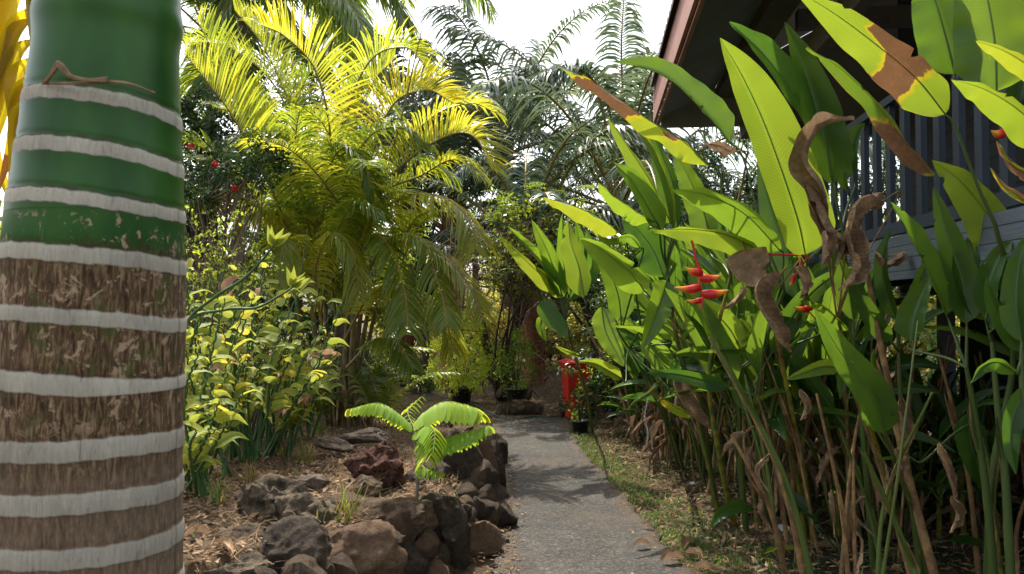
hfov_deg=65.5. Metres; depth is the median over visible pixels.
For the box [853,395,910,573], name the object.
heliconia stalk
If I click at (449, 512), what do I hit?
rock
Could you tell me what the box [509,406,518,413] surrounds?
rock
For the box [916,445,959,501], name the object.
undergrowth plant
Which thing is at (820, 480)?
undergrowth plant
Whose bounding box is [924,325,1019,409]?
heliconia
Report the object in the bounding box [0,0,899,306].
sky
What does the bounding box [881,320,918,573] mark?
heliconia stalk
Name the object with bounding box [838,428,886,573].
heliconia stalk
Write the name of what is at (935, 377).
heliconia
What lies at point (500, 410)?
rock
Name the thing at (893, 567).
leaf litter
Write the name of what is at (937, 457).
heliconia
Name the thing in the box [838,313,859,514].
heliconia stalk
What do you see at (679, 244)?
heliconia
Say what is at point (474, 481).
rock
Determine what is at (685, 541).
fallen leaf
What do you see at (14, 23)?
yellow palm
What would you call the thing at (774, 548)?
fallen leaf
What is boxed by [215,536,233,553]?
fallen leaf
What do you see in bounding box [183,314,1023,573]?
ground
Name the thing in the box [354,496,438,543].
rock
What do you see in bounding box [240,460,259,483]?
grass tuft
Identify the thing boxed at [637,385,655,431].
heliconia
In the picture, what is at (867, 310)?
heliconia
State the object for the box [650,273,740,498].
heliconia
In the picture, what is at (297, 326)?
zigzag shrub
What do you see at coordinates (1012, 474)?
heliconia stalk
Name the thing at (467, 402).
garden hose
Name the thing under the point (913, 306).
heliconia
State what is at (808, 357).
heliconia
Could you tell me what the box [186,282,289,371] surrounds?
shrub
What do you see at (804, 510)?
undergrowth plant
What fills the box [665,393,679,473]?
heliconia stalk
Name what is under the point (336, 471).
dry grass
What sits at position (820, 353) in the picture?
heliconia
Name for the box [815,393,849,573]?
heliconia stalk
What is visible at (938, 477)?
undergrowth plant
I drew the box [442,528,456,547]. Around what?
rock
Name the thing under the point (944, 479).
heliconia
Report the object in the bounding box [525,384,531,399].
rock
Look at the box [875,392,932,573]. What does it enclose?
heliconia stalk
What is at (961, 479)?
heliconia
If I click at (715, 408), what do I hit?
heliconia
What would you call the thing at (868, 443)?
heliconia stalk
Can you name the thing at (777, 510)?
grass
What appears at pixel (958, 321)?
bush
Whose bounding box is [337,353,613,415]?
grass
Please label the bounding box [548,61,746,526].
heliconia
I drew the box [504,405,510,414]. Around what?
rock
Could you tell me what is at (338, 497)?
rock
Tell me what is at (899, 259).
heliconia
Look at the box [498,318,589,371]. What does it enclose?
bush
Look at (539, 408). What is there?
rock
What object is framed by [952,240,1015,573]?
heliconia
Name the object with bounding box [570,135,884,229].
oil palm
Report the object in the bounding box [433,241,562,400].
leaning trunk
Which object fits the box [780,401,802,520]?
heliconia stalk
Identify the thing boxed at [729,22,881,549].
heliconia
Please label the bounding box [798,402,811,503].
heliconia stalk
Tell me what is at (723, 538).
fallen leaf
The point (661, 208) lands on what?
heliconia
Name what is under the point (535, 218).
leaved tree
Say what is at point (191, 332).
zigzag shrub
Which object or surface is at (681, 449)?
heliconia stalk
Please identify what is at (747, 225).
heliconia
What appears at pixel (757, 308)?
heliconia
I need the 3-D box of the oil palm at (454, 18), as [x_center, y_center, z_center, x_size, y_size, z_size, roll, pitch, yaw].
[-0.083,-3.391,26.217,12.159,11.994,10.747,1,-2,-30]
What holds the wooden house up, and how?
on the ground at (204, 565)
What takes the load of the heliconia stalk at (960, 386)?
on the ground at (204, 565)
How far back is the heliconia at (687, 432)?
8.57 m
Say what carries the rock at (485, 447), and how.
on the ground at (204, 565)
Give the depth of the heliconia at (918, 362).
5.80 m
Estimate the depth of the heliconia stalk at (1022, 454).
5.55 m
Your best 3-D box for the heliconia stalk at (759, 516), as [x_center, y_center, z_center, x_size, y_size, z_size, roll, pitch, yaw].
[1.624,1.003,6.157,0.690,1.820,0.110,1,-2,-18]
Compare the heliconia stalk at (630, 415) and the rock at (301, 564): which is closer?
the rock at (301, 564)
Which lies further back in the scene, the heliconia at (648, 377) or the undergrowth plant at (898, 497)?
the heliconia at (648, 377)
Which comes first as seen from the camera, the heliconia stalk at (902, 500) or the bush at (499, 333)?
the heliconia stalk at (902, 500)
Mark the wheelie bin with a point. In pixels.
(568, 382)
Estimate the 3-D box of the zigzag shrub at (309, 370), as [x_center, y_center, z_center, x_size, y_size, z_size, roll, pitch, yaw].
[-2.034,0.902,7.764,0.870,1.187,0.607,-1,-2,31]
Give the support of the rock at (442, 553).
on the ground at (204, 565)
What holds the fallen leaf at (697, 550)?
on the ground at (204, 565)
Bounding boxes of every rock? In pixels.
[190,534,198,543]
[205,550,274,573]
[216,522,275,542]
[234,473,307,521]
[251,566,276,573]
[260,515,331,573]
[274,492,347,523]
[280,554,327,573]
[297,474,329,489]
[312,436,353,452]
[322,556,335,573]
[325,492,373,515]
[328,519,407,573]
[330,551,357,573]
[341,427,389,443]
[343,440,406,489]
[353,474,383,497]
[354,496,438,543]
[385,507,413,539]
[394,528,405,547]
[403,540,429,573]
[404,459,451,484]
[414,527,439,558]
[420,492,469,568]
[425,559,449,573]
[429,538,449,565]
[436,420,452,428]
[436,423,448,428]
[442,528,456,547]
[443,428,483,478]
[450,562,464,569]
[451,482,478,499]
[459,478,478,489]
[459,495,473,505]
[462,504,471,517]
[468,506,476,521]
[468,520,502,557]
[468,524,471,537]
[470,459,499,483]
[473,427,498,487]
[473,495,493,520]
[476,480,517,526]
[478,484,494,500]
[481,499,500,526]
[490,439,505,487]
[491,432,507,463]
[495,404,504,414]
[496,388,502,398]
[499,484,507,497]
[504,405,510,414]
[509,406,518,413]
[516,403,526,414]
[519,401,535,414]
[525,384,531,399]
[533,403,543,414]
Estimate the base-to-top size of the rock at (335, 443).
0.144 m
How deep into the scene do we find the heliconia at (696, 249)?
8.90 m
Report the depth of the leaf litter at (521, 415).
15.26 m
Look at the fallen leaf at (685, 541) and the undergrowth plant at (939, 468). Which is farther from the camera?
the undergrowth plant at (939, 468)
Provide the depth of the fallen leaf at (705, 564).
5.09 m
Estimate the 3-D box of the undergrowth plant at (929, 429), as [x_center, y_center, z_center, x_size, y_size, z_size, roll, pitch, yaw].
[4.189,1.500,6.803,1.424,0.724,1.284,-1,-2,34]
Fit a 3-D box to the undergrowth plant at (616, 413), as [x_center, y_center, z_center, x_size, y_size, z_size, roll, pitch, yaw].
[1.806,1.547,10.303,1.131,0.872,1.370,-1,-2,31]
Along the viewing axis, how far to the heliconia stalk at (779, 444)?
6.13 m
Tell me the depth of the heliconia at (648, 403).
9.58 m
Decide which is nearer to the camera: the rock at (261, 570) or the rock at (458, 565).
the rock at (261, 570)
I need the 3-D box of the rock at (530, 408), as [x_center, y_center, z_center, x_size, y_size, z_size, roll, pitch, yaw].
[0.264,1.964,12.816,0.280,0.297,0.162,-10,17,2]
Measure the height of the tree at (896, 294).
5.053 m
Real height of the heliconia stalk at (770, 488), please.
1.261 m
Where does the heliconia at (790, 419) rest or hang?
on the ground at (204, 565)
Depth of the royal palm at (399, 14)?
24.49 m
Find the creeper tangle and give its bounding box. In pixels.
[288,159,614,348]
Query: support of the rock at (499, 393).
on the ground at (204, 565)
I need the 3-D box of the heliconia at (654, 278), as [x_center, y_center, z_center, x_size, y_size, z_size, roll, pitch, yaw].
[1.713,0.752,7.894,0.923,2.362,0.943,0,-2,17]
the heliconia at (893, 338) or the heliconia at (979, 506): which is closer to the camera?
the heliconia at (979, 506)
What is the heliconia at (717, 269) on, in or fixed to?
on the ground at (204, 565)
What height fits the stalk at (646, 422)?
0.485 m
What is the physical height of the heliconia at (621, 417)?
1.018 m
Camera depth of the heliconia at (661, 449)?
8.41 m
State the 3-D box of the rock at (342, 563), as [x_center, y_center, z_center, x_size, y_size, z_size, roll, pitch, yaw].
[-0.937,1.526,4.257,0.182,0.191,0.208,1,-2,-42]
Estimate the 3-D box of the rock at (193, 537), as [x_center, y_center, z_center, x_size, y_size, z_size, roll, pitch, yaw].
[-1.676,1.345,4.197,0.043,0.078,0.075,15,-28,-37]
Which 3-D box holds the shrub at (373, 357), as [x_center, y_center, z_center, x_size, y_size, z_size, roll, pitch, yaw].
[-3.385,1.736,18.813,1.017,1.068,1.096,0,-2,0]
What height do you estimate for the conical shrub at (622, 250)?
3.065 m
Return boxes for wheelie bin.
[558,358,594,418]
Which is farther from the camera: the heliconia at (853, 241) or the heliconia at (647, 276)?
the heliconia at (647, 276)
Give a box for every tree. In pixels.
[0,0,186,573]
[180,84,276,345]
[186,240,278,355]
[187,48,392,361]
[205,226,344,363]
[268,224,440,353]
[345,397,494,497]
[364,260,473,356]
[366,145,499,372]
[454,187,574,400]
[464,262,546,355]
[473,151,637,360]
[482,289,582,344]
[546,290,605,354]
[548,196,637,369]
[567,226,666,347]
[576,196,689,350]
[670,134,860,226]
[829,137,935,310]
[881,209,936,333]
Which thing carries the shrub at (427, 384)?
on the ground at (204, 565)
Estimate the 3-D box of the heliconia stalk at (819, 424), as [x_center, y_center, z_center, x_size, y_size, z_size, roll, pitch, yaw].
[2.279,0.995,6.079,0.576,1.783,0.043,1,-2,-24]
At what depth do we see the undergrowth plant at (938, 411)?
6.17 m
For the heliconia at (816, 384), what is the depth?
5.51 m
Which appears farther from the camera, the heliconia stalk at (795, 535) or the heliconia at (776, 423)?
the heliconia at (776, 423)
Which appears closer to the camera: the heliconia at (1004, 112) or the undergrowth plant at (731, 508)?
the heliconia at (1004, 112)
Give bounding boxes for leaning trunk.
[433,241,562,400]
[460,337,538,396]
[502,278,556,375]
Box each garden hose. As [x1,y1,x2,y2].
[407,390,505,417]
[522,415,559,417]
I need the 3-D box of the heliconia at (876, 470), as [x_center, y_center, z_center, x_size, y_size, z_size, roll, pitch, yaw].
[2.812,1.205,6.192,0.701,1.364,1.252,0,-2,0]
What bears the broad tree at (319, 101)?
on the ground at (204, 565)
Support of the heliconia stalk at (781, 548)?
on the ground at (204, 565)
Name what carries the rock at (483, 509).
on the rock at (494, 517)
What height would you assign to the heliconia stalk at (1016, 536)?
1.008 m
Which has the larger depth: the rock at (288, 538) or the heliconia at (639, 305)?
the heliconia at (639, 305)
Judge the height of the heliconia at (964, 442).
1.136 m
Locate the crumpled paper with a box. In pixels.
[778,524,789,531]
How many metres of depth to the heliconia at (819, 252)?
7.65 m
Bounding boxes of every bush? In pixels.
[184,205,288,439]
[414,324,471,361]
[463,305,523,362]
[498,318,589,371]
[886,303,959,385]
[929,315,959,360]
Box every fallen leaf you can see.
[184,524,213,536]
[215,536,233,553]
[634,538,650,545]
[642,520,653,526]
[661,549,684,560]
[681,535,692,549]
[684,546,702,557]
[691,560,720,570]
[717,532,725,543]
[764,544,801,553]
[813,540,851,552]
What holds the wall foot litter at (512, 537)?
on the ground at (204, 565)
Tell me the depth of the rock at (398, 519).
4.73 m
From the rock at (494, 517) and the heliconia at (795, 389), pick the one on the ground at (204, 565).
the heliconia at (795, 389)
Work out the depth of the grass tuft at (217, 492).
4.93 m
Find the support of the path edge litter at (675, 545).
on the path
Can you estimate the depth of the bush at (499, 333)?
24.97 m
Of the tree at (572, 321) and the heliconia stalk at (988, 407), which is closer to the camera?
the heliconia stalk at (988, 407)
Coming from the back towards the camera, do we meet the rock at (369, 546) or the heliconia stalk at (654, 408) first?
the heliconia stalk at (654, 408)
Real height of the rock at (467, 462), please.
0.801 m
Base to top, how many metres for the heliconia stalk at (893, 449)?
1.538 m
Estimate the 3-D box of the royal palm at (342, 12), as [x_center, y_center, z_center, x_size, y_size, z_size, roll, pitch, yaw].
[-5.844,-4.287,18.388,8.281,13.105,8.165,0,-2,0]
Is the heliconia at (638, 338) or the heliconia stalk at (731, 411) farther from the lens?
the heliconia at (638, 338)
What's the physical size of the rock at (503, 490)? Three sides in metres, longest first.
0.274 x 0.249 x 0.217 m
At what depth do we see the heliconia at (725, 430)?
7.58 m
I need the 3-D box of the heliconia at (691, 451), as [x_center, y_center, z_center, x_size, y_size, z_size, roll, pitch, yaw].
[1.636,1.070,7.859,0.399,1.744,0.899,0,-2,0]
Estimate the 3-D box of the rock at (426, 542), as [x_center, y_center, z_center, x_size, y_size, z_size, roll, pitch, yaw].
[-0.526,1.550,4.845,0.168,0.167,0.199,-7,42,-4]
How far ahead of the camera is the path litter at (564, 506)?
6.40 m
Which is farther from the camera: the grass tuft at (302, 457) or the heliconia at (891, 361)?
the grass tuft at (302, 457)
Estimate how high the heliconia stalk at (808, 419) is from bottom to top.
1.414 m
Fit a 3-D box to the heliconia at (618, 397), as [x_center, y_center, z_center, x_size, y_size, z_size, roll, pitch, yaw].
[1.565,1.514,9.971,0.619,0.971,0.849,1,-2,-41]
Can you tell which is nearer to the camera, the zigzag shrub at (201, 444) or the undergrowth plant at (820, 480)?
the zigzag shrub at (201, 444)
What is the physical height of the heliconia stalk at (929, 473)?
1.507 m
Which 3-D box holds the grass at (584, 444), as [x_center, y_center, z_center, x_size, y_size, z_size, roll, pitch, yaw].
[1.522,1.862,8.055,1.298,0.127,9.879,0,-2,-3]
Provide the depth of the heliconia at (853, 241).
4.79 m
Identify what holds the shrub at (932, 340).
on the ground at (204, 565)
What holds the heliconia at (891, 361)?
on the ground at (204, 565)
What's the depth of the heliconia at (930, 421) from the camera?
6.11 m
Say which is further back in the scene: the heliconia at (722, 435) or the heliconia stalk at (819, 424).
the heliconia at (722, 435)
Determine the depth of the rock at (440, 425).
10.43 m
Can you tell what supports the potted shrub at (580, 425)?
on the ground at (204, 565)
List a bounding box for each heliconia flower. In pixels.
[674,240,728,308]
[768,254,808,285]
[793,305,815,319]
[991,129,1006,138]
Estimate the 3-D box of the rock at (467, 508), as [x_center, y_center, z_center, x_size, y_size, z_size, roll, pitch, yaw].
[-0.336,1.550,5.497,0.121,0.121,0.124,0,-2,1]
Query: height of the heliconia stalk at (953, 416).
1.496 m
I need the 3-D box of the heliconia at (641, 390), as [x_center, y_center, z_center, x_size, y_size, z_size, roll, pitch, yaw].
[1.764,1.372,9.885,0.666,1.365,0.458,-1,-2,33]
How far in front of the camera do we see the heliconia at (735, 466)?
7.33 m
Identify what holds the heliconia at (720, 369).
on the ground at (204, 565)
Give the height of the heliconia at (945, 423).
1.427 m
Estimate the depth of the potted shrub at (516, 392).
13.09 m
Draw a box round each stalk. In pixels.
[589,332,632,439]
[614,318,659,434]
[617,363,635,441]
[629,315,705,484]
[643,385,648,448]
[644,397,648,446]
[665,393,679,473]
[669,317,754,466]
[673,307,754,453]
[674,398,683,458]
[683,392,704,476]
[685,299,762,525]
[687,369,701,472]
[706,315,769,501]
[706,405,725,493]
[708,336,805,573]
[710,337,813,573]
[710,377,726,507]
[730,434,786,572]
[744,374,777,555]
[750,317,819,552]
[775,352,805,491]
[776,392,790,456]
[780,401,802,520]
[781,302,832,488]
[790,375,827,534]
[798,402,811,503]
[808,417,832,481]
[808,422,812,508]
[812,421,865,551]
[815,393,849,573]
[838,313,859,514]
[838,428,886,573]
[839,314,887,573]
[849,451,863,573]
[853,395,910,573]
[856,355,890,506]
[861,450,919,573]
[867,340,872,504]
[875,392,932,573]
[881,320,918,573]
[885,431,904,478]
[891,351,896,537]
[897,340,913,561]
[917,340,955,481]
[923,335,949,519]
[927,355,964,463]
[936,348,981,573]
[959,360,960,402]
[964,376,966,484]
[973,355,1008,463]
[979,351,992,429]
[1000,464,1020,520]
[1014,500,1023,573]
[1020,436,1023,487]
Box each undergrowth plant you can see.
[597,401,680,441]
[605,402,685,439]
[617,380,710,446]
[709,391,967,530]
[715,431,817,475]
[727,433,844,504]
[751,435,927,488]
[755,433,1023,565]
[765,411,973,499]
[814,417,1023,506]
[817,436,909,511]
[849,399,931,513]
[881,434,1011,540]
[897,437,1018,523]
[912,441,1020,526]
[916,428,974,499]
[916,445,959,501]
[925,460,981,499]
[927,402,1023,514]
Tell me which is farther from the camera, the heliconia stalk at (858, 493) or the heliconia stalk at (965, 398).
the heliconia stalk at (965, 398)
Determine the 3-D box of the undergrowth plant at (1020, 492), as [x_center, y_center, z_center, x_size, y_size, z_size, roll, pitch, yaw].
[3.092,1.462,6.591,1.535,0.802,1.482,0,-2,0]
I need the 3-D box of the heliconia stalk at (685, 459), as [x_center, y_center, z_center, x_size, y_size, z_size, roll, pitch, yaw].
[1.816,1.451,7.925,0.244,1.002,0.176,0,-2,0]
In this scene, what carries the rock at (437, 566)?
on the ground at (204, 565)
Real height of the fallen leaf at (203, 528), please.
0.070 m
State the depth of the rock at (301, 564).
3.98 m
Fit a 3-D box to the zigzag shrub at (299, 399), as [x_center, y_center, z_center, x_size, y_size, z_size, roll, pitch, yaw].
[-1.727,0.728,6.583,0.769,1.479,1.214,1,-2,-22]
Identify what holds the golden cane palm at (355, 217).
on the ground at (204, 565)
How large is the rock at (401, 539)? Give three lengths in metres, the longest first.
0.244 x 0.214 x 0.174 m
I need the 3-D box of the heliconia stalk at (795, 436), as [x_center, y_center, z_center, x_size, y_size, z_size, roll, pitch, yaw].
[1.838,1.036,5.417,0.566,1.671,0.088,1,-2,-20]
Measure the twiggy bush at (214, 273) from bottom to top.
2.446 m
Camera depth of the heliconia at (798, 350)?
5.61 m
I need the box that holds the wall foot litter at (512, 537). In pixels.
[467,431,527,573]
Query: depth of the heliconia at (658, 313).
6.28 m
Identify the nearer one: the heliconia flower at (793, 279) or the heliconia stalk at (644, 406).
the heliconia flower at (793, 279)
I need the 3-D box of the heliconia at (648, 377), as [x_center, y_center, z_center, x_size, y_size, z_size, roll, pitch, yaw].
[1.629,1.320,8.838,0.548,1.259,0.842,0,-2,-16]
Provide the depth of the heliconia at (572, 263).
8.64 m
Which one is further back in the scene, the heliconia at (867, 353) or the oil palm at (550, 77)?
the oil palm at (550, 77)
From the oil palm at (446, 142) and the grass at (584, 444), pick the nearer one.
the grass at (584, 444)
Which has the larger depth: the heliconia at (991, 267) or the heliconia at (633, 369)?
the heliconia at (633, 369)
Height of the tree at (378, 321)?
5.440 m
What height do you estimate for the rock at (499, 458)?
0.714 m
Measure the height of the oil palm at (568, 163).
5.555 m
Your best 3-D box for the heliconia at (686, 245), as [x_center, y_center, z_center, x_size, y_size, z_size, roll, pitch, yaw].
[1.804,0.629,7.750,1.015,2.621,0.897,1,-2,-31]
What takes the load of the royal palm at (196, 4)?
on the ground at (204, 565)
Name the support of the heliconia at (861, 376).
on the ground at (204, 565)
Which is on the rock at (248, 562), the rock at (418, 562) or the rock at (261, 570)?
the rock at (261, 570)
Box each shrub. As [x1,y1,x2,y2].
[182,126,301,326]
[183,298,264,481]
[183,346,263,497]
[185,250,240,427]
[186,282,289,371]
[187,224,309,324]
[189,265,274,444]
[193,261,299,462]
[236,229,325,451]
[247,360,295,416]
[252,288,350,458]
[278,319,347,439]
[363,344,388,370]
[369,350,422,389]
[405,365,435,393]
[423,309,498,403]
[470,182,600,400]
[492,325,539,398]
[554,378,621,423]
[557,225,673,439]
[568,377,589,434]
[919,319,959,393]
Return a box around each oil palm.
[281,34,554,358]
[327,38,591,384]
[328,119,665,385]
[330,0,670,359]
[400,0,885,358]
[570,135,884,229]
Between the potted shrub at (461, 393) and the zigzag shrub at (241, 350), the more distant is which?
the potted shrub at (461, 393)
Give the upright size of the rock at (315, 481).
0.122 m
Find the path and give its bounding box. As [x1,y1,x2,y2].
[490,418,694,573]
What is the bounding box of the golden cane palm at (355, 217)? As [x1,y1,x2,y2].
[180,0,518,427]
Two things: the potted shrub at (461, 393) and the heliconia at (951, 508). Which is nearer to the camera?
the heliconia at (951, 508)
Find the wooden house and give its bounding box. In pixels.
[649,0,1023,529]
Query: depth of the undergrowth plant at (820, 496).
6.43 m
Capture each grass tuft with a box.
[197,470,233,504]
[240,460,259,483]
[271,433,295,455]
[294,437,321,464]
[311,416,329,435]
[322,472,387,522]
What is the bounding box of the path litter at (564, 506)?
[494,421,654,573]
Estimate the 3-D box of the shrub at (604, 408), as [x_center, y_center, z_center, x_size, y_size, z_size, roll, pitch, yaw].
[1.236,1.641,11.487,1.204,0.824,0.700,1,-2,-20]
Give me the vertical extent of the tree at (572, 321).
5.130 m
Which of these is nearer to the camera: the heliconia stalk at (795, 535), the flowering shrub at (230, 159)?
the heliconia stalk at (795, 535)
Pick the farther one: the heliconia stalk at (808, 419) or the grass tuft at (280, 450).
the grass tuft at (280, 450)
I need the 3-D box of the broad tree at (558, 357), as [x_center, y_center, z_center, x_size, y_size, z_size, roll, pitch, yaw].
[1.463,-0.847,24.014,6.423,6.524,2.792,0,-2,0]
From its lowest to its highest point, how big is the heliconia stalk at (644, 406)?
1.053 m
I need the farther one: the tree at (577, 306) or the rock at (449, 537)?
the tree at (577, 306)
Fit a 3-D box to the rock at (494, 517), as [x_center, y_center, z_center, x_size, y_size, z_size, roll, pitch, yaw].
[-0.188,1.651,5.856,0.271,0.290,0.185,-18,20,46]
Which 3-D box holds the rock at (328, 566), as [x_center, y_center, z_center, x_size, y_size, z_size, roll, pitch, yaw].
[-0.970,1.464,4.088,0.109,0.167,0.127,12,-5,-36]
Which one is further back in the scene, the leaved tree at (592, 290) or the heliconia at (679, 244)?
the leaved tree at (592, 290)
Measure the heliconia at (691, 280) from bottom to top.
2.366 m
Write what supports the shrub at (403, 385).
on the ground at (204, 565)
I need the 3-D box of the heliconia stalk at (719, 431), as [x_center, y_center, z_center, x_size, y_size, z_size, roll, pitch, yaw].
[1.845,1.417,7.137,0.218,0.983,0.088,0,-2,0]
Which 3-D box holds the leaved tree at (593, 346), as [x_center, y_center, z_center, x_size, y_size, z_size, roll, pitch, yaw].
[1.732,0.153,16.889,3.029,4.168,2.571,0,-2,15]
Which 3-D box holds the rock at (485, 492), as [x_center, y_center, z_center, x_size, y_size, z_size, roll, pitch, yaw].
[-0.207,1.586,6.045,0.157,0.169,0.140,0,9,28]
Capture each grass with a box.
[187,415,462,534]
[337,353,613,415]
[568,415,805,573]
[595,417,1022,573]
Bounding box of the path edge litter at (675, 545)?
[562,424,692,571]
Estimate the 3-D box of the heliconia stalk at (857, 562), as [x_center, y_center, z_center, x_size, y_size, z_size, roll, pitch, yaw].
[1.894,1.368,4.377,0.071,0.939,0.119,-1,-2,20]
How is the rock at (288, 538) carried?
on the ground at (204, 565)
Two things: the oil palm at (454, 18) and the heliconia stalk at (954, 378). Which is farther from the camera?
the oil palm at (454, 18)
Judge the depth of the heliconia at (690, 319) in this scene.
5.75 m
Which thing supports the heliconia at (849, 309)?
on the ground at (204, 565)
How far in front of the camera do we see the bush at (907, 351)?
17.71 m
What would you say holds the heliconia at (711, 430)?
on the ground at (204, 565)
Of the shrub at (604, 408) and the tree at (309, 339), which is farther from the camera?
the tree at (309, 339)
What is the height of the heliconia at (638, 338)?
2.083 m
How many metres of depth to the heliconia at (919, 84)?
3.76 m
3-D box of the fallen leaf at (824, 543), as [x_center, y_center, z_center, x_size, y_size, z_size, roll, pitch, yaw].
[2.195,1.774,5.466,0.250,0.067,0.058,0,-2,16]
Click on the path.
(547, 443)
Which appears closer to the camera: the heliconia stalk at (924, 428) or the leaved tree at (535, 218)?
the heliconia stalk at (924, 428)
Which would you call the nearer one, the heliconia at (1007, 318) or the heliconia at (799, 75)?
the heliconia at (1007, 318)
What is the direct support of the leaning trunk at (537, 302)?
on the ground at (204, 565)
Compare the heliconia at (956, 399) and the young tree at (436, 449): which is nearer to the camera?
the young tree at (436, 449)
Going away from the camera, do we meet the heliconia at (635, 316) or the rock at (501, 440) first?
the rock at (501, 440)
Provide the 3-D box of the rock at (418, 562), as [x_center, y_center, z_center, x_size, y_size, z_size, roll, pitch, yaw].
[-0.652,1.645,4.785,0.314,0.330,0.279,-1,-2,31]
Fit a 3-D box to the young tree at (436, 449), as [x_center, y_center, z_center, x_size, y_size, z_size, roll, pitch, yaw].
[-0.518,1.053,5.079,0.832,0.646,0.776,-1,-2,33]
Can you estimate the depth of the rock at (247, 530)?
4.25 m
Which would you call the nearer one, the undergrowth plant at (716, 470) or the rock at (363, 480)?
the rock at (363, 480)
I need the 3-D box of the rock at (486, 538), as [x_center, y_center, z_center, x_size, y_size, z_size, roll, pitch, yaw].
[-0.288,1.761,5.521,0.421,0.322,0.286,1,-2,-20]
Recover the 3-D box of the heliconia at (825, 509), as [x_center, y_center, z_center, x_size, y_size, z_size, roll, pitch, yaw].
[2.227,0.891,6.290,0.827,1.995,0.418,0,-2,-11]
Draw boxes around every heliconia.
[500,215,598,432]
[543,197,684,472]
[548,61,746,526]
[580,266,691,469]
[597,118,715,510]
[606,375,656,442]
[608,56,785,530]
[610,346,681,454]
[614,267,672,425]
[614,379,650,436]
[615,314,696,440]
[618,319,672,451]
[618,319,697,456]
[619,311,649,441]
[620,368,681,465]
[624,319,695,467]
[627,318,667,457]
[631,309,638,323]
[632,359,673,445]
[633,257,720,444]
[633,365,658,444]
[634,226,723,434]
[634,271,711,459]
[635,257,745,437]
[637,243,719,441]
[637,245,713,437]
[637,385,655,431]
[640,313,726,474]
[641,402,686,441]
[647,256,852,544]
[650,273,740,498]
[655,261,816,474]
[658,235,737,476]
[665,282,788,530]
[669,362,719,510]
[670,321,695,480]
[671,248,752,506]
[672,249,781,460]
[674,373,761,483]
[677,402,697,463]
[678,264,781,453]
[679,225,713,472]
[684,200,757,263]
[687,371,716,468]
[689,255,727,466]
[689,290,819,531]
[689,343,747,481]
[691,358,789,479]
[698,233,843,521]
[716,392,736,480]
[720,38,835,523]
[720,241,816,544]
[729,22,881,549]
[741,317,857,537]
[744,258,850,447]
[752,290,861,532]
[753,256,803,512]
[763,245,821,405]
[774,313,845,508]
[777,256,945,518]
[780,288,795,483]
[780,299,848,485]
[780,311,957,536]
[781,311,855,519]
[786,309,928,573]
[787,294,827,512]
[788,111,903,534]
[790,319,939,549]
[790,375,843,484]
[799,250,966,573]
[800,250,890,570]
[802,0,1023,339]
[806,47,1015,573]
[810,248,821,268]
[811,402,884,483]
[815,329,905,540]
[832,369,1005,531]
[834,251,907,540]
[836,391,918,524]
[850,229,943,573]
[858,325,918,356]
[865,349,916,511]
[876,411,1003,573]
[885,401,936,523]
[890,187,998,573]
[892,298,903,331]
[896,377,968,523]
[907,341,957,396]
[911,0,1023,102]
[911,377,1008,477]
[912,360,959,493]
[912,395,946,514]
[918,457,963,537]
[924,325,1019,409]
[924,380,1020,532]
[925,449,1001,537]
[928,407,1022,537]
[951,41,1023,203]
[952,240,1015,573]
[970,237,1023,473]
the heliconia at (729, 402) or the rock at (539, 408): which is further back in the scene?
the rock at (539, 408)
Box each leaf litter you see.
[183,416,482,572]
[340,370,706,421]
[580,419,1023,573]
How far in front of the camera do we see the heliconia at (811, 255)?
7.42 m
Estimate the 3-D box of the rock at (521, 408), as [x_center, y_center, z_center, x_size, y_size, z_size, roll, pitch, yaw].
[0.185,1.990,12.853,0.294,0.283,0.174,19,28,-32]
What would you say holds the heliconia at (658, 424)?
on the ground at (204, 565)
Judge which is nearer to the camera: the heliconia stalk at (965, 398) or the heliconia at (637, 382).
the heliconia stalk at (965, 398)
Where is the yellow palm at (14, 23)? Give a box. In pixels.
[0,0,30,216]
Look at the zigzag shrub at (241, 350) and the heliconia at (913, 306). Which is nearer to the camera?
the heliconia at (913, 306)
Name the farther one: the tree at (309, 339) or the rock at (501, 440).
the tree at (309, 339)
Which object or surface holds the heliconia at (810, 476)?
on the ground at (204, 565)
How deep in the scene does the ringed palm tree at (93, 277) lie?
0.92 m
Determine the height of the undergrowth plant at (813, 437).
0.882 m
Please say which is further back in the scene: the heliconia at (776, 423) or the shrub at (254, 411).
the shrub at (254, 411)
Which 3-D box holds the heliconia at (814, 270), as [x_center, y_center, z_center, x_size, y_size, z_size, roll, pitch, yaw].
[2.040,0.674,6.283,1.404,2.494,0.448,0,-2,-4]
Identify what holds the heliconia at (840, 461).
on the ground at (204, 565)
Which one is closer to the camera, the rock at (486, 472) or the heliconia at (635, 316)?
the rock at (486, 472)
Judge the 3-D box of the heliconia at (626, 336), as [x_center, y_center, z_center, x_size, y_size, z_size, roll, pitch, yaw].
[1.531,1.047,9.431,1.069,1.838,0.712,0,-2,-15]
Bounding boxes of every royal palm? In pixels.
[180,0,351,326]
[180,0,398,330]
[198,0,499,363]
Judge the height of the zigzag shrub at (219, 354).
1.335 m
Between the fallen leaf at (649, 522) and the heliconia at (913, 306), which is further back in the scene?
the fallen leaf at (649, 522)

